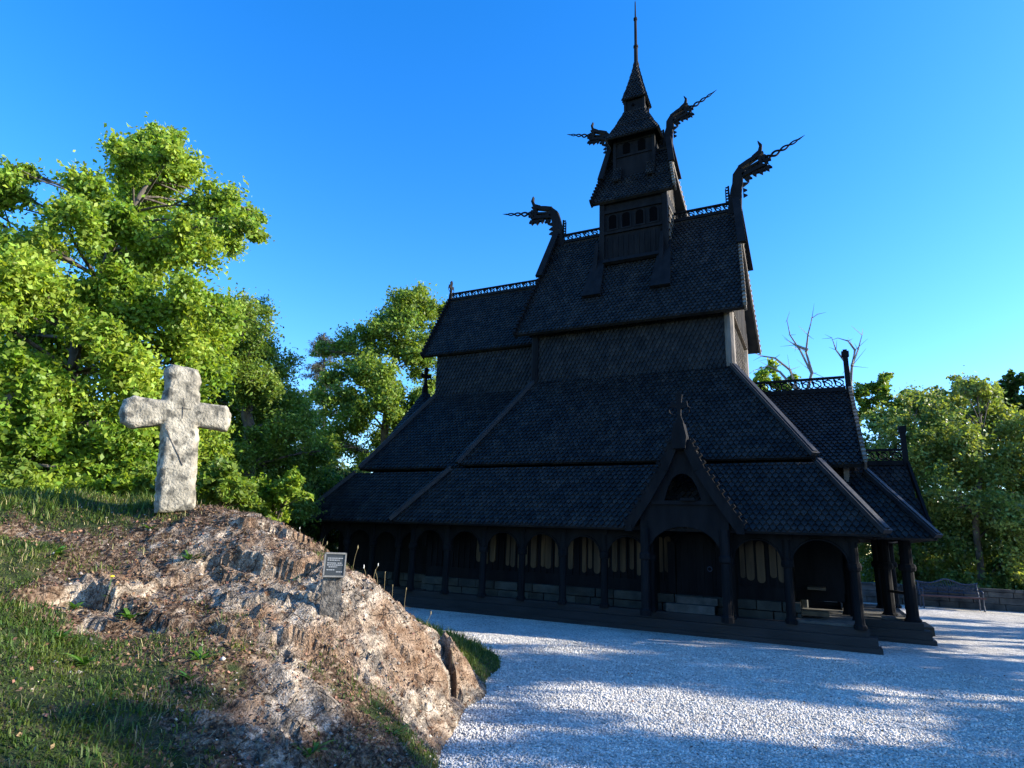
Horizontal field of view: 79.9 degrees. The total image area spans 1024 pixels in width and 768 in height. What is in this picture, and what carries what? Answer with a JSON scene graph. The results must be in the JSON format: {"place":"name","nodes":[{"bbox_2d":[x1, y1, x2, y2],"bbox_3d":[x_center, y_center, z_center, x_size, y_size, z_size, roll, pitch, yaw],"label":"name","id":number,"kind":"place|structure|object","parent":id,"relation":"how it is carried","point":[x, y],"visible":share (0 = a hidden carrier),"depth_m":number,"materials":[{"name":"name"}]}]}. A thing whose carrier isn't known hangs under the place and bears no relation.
{"place":"outdoors","nodes":[
{"label":"outdoors","id":0,"kind":"place"},
{"bbox_2d":[0,482,504,767],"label":"grass","id":1,"kind":"structure","parent":0,"point":[63,731],"depth_m":4.23,"materials":[{"name":"green plant"}]},
{"bbox_2d":[0,496,931,767],"bbox_3d":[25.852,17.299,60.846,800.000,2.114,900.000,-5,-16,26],"label":"ground","id":2,"kind":"structure","parent":0,"point":[380,624],"depth_m":5.24,"materials":[{"name":"stone"}]},
{"bbox_2d":[0,452,52,493],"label":"bush","id":3,"kind":"object","parent":2,"relation":"on","point":[16,471],"visible":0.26,"depth_m":9.33,"materials":[{"name":"green plant"}]},
{"bbox_2d":[0,329,121,493],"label":"maple tree","id":4,"kind":"object","parent":2,"relation":"on","point":[65,457],"visible":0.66,"depth_m":10.47,"materials":[{"name":"green plant"}]},
{"bbox_2d":[55,546,69,553],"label":"weed plant","id":5,"kind":"object","parent":2,"relation":"on","point":[59,550],"visible":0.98,"depth_m":5.76,"materials":[{"name":"green plant"}]},
{"bbox_2d":[49,629,76,638],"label":"weed plant","id":6,"kind":"object","parent":2,"relation":"on","point":[63,634],"visible":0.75,"depth_m":4.63,"materials":[{"name":"green plant"}]},
{"bbox_2d":[66,601,84,608],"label":"weed plant","id":7,"kind":"object","parent":2,"relation":"on","point":[74,606],"visible":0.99,"depth_m":5.17,"materials":[{"name":"green plant"}]},
{"bbox_2d":[66,652,104,664],"bbox_3d":[-3.011,1.923,4.279,0.286,0.088,0.252,-5,-16,26],"label":"weed plant","id":8,"kind":"object","parent":2,"relation":"on","point":[85,660],"visible":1,"depth_m":4.27,"materials":[{"name":"green plant"}]},
{"bbox_2d":[78,456,153,496],"bbox_3d":[-7.086,2.305,10.648,1.757,2.428,1.253,-5,-16,26],"label":"bush","id":9,"kind":"object","parent":2,"relation":"on","point":[117,477],"visible":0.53,"depth_m":10.37,"materials":[{"name":"green plant"}]},
{"bbox_2d":[118,608,148,619],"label":"weed plant","id":10,"kind":"object","parent":2,"relation":"on","point":[128,615],"visible":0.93,"depth_m":5.15,"materials":[{"name":"green plant"}]},
{"bbox_2d":[0,111,274,473],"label":"maple tree","id":11,"kind":"object","parent":2,"relation":"on","point":[107,316],"visible":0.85,"depth_m":11.94,"materials":[{"name":"green plant"}]},
{"bbox_2d":[129,461,199,498],"bbox_3d":[-6.021,2.303,10.444,1.526,2.015,1.016,-5,-16,26],"label":"bush","id":12,"kind":"object","parent":2,"relation":"on","point":[147,481],"visible":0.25,"depth_m":10.51,"materials":[{"name":"green plant"}]},
{"bbox_2d":[119,364,230,512],"bbox_3d":[-3.863,0.612,7.034,1.154,1.707,0.231,6,-14,-35],"label":"stone cross","id":13,"kind":"object","parent":2,"relation":"on","point":[179,414],"visible":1,"depth_m":6.94,"materials":[{"name":"grey stone"}]},
{"bbox_2d":[174,671,197,679],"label":"weed plant","id":14,"kind":"object","parent":2,"relation":"on","point":[185,674],"visible":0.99,"depth_m":4.29,"materials":[{"name":"green plant"}]},
{"bbox_2d":[181,550,202,559],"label":"weed plant","id":15,"kind":"object","parent":2,"relation":"on","point":[189,557],"visible":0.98,"depth_m":6.03,"materials":[{"name":"green plant"}]},
{"bbox_2d":[189,646,222,659],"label":"weed plant","id":16,"kind":"object","parent":2,"relation":"on","point":[198,653],"visible":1,"depth_m":4.62,"materials":[{"name":"green plant"}]},
{"bbox_2d":[195,455,265,511],"bbox_3d":[-5.725,2.768,12.034,1.503,2.719,1.975,12,-17,-33],"label":"bush","id":17,"kind":"object","parent":2,"relation":"on","point":[218,483],"visible":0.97,"depth_m":11.64,"materials":[{"name":"green plant"}]},
{"bbox_2d":[0,504,483,765],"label":"rock fragments","id":18,"kind":"object","parent":2,"relation":"on","point":[223,658],"visible":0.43,"depth_m":5.23,"materials":[{"name":"stone"}]},
{"bbox_2d":[12,505,472,765],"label":"pale chips","id":19,"kind":"object","parent":2,"relation":"on","point":[236,648],"visible":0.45,"depth_m":5.10,"materials":[{"name":"beige plant"}]},
{"bbox_2d":[0,496,491,767],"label":"leaf litter","id":20,"kind":"object","parent":2,"relation":"on","point":[244,735],"visible":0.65,"depth_m":5.03,"materials":[{"name":"brown plant"}]},
{"bbox_2d":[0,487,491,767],"bbox_3d":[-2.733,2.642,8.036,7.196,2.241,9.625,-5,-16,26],"label":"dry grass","id":21,"kind":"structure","parent":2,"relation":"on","point":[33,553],"depth_m":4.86,"materials":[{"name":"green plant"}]},
{"bbox_2d":[160,282,346,528],"bbox_3d":[-7.980,1.522,18.798,6.191,9.648,6.150,0,-14,8],"label":"beech tree","id":22,"kind":"object","parent":2,"relation":"on","point":[274,419],"visible":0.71,"depth_m":17.94,"materials":[{"name":"green plant"}]},
{"bbox_2d":[228,466,314,522],"bbox_3d":[-5.634,3.517,14.124,2.142,3.274,1.577,3,-14,-2],"label":"bush","id":23,"kind":"object","parent":2,"relation":"on","point":[278,495],"visible":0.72,"depth_m":14.00,"materials":[{"name":"green plant"}]},
{"bbox_2d":[273,465,343,552],"bbox_3d":[-6.452,4.599,19.632,3.419,4.195,3.695,12,-17,-34],"label":"bush","id":24,"kind":"object","parent":2,"relation":"on","point":[332,538],"visible":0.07,"depth_m":19.26,"materials":[{"name":"green plant"}]},
{"bbox_2d":[290,740,334,756],"bbox_3d":[-1.355,2.462,4.136,0.281,0.097,0.308,-5,-16,26],"label":"weed plant","id":25,"kind":"object","parent":2,"relation":"on","point":[316,747],"visible":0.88,"depth_m":4.14,"materials":[{"name":"green plant"}]},
{"bbox_2d":[297,332,354,470],"bbox_3d":[-11.127,3.179,35.543,4.445,13.108,5.192,9,-16,-26],"label":"maple tree","id":26,"kind":"object","parent":2,"relation":"on","point":[320,364],"visible":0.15,"depth_m":36.21,"materials":[{"name":"green plant"}]},
{"bbox_2d":[319,552,346,624],"bbox_3d":[-1.651,1.912,5.595,0.195,0.715,0.077,8,-15,-20],"label":"information sign","id":27,"kind":"object","parent":2,"relation":"on","point":[334,567],"visible":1,"depth_m":5.60,"materials":[{"name":"grey stone"}]},
{"bbox_2d":[298,464,368,548],"bbox_3d":[-7.052,5.322,23.662,4.095,4.550,3.573,-5,-16,26],"label":"bush","id":28,"kind":"object","parent":2,"relation":"on","point":[344,473],"depth_m":23.14,"materials":[{"name":"green plant"}]},
{"bbox_2d":[299,279,447,474],"bbox_3d":[-6.730,1.593,30.913,7.894,15.155,7.270,3,-14,-4],"label":"oak tree","id":29,"kind":"object","parent":2,"relation":"on","point":[406,311],"visible":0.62,"depth_m":30.55,"materials":[{"name":"green plant"}]},
{"bbox_2d":[385,723,411,735],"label":"weed plant","id":30,"kind":"object","parent":2,"relation":"on","point":[397,730],"visible":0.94,"depth_m":4.82,"materials":[{"name":"green plant"}]},
{"bbox_2d":[200,461,1007,557],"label":"woodland","id":31,"kind":"object","parent":2,"relation":"on","point":[870,544],"depth_m":49.16,"materials":[{"name":"green plant"}]},
{"bbox_2d":[752,358,800,391],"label":"birch tree","id":32,"kind":"object","parent":2,"relation":"on","point":[762,374],"visible":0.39,"depth_m":41.69,"materials":[{"name":"green plant"}]},
{"bbox_2d":[749,307,825,389],"bbox_3d":[16.805,3.183,36.490,4.851,16.659,1.908,-1,-15,13],"label":"dead tree","id":33,"kind":"object","parent":2,"relation":"on","point":[808,364],"visible":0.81,"depth_m":37.72,"materials":[{"name":"grey wood"}]},
{"bbox_2d":[824,327,865,388],"bbox_3d":[20.308,3.947,36.008,1.318,15.212,2.430,15,-19,-40],"label":"dead tree","id":34,"kind":"object","parent":2,"relation":"on","point":[852,363],"visible":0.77,"depth_m":37.17,"materials":[{"name":"grey wood"}]},
{"bbox_2d":[852,371,920,438],"bbox_3d":[23.543,5.605,37.268,3.641,13.639,4.898,10,-16,-28],"label":"birch tree","id":35,"kind":"object","parent":2,"relation":"on","point":[879,389],"visible":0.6,"depth_m":38.80,"materials":[{"name":"green plant"}]},
{"bbox_2d":[858,380,999,585],"bbox_3d":[17.377,4.958,27.168,8.237,10.863,7.011,12,-17,-34],"label":"tree","id":36,"kind":"object","parent":2,"relation":"on","point":[885,424],"visible":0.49,"depth_m":25.58,"materials":[{"name":"green plant"}]},
{"bbox_2d":[861,582,1023,611],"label":"stone wall","id":37,"kind":"structure","parent":2,"relation":"on","point":[1009,600],"depth_m":21.74,"materials":[{"name":"grey stone"}]},
{"bbox_2d":[925,383,975,560],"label":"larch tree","id":38,"kind":"object","parent":2,"relation":"on","point":[941,391],"visible":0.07,"depth_m":41.56,"materials":[{"name":"green plant"}]},
{"bbox_2d":[911,365,1023,589],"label":"tree","id":39,"kind":"object","parent":2,"relation":"on","point":[984,418],"visible":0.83,"depth_m":24.03,"materials":[{"name":"green plant"}]},
{"bbox_2d":[949,403,1023,589],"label":"tree","id":40,"kind":"object","parent":2,"relation":"on","point":[1014,454],"visible":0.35,"depth_m":24.10,"materials":[{"name":"green plant"}]},
{"bbox_2d":[990,368,1023,496],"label":"spruce tree","id":41,"kind":"object","parent":2,"relation":"on","point":[1010,383],"visible":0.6,"depth_m":40.65,"materials":[{"name":"green plant"}]},
{"bbox_2d":[0,0,1023,554],"label":"sky","id":42,"kind":"structure","parent":0,"point":[384,143],"materials":[{"name":"blue"}]},
{"bbox_2d":[298,2,942,654],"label":"stave church","id":43,"kind":"structure","parent":0,"point":[602,430],"depth_m":15.83,"materials":[{"name":"black wood"}]},
{"bbox_2d":[404,602,1023,767],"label":"gravel yard","id":44,"kind":"structure","parent":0,"point":[982,643],"depth_m":8.63,"materials":[{"name":"grey gravel"}]},
{"bbox_2d":[440,639,1012,767],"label":"fallen leaves","id":45,"kind":"object","parent":44,"relation":"on","point":[758,714],"visible":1,"depth_m":6.96,"materials":[{"name":"brown plant"}]},
{"bbox_2d":[438,633,1023,767],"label":"gravel stones","id":46,"kind":"object","parent":44,"relation":"on","point":[681,751],"visible":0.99,"depth_m":6.62,"materials":[{"name":"grey gravel"}]},
{"bbox_2d":[915,578,986,611],"bbox_3d":[15.253,7.313,21.296,1.900,1.021,0.698,-3,-15,21],"label":"garden bench","id":47,"kind":"object","parent":44,"relation":"on","point":[951,587],"visible":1,"depth_m":21.45,"materials":[{"name":"paint"}]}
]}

